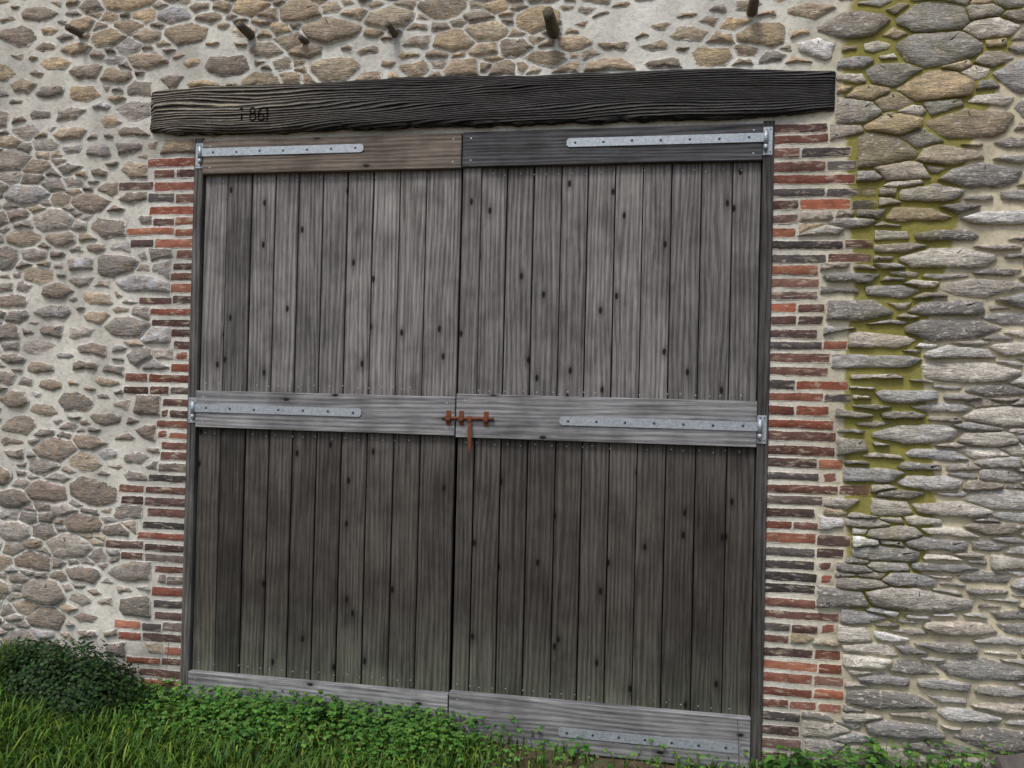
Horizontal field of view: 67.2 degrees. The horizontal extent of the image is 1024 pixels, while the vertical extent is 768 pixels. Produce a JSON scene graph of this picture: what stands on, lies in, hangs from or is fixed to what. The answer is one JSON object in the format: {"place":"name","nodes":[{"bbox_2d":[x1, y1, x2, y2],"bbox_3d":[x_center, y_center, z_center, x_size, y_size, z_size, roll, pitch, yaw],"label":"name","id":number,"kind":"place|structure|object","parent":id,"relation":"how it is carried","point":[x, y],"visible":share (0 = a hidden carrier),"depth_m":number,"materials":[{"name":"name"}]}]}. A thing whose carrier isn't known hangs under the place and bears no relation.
{"place":"outdoors","nodes":[
{"label":"outdoors","id":0,"kind":"place"},
{"bbox_2d":[0,637,990,767],"bbox_3d":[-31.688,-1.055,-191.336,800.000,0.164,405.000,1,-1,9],"label":"ground","id":1,"kind":"structure","parent":0,"point":[619,762],"depth_m":3.45,"materials":[{"name":"green plant"}]},
{"bbox_2d":[0,628,1013,767],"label":"weeds","id":2,"kind":"object","parent":1,"relation":"on","point":[72,683],"visible":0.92,"depth_m":3.56,"materials":[{"name":"green plant"}]},
{"bbox_2d":[0,0,1023,767],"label":"stone wall","id":3,"kind":"structure","parent":1,"relation":"on","point":[894,570],"depth_m":3.41,"materials":[{"name":"stone"}]},
{"bbox_2d":[65,0,758,43],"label":"wooden pegs","id":4,"kind":"object","parent":3,"relation":"attached to","point":[551,25],"depth_m":3.58,"materials":[{"name":"brown wood"}]},
{"bbox_2d":[180,121,774,767],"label":"barn door","id":5,"kind":"structure","parent":3,"relation":"attached to","point":[316,559],"depth_m":3.63,"materials":[{"name":"grey wood"}]},
{"bbox_2d":[181,127,772,764],"bbox_3d":[-0.248,0.245,3.625,2.780,2.843,0.053,1,-1,9],"label":"door hardware","id":6,"kind":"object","parent":5,"relation":"attached to","point":[765,139],"depth_m":3.51,"materials":[{"name":"grey metal"}]},
{"bbox_2d":[150,68,835,136],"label":"lintel","id":7,"kind":"structure","parent":3,"relation":"attached to","point":[589,98],"depth_m":3.59,"materials":[{"name":"black wood"}]},
{"bbox_2d":[989,753,1023,767],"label":"slabs","id":8,"kind":"structure","parent":1,"relation":"on","point":[1012,761],"depth_m":3.11,"materials":[{"name":"grey stone"}]}
]}

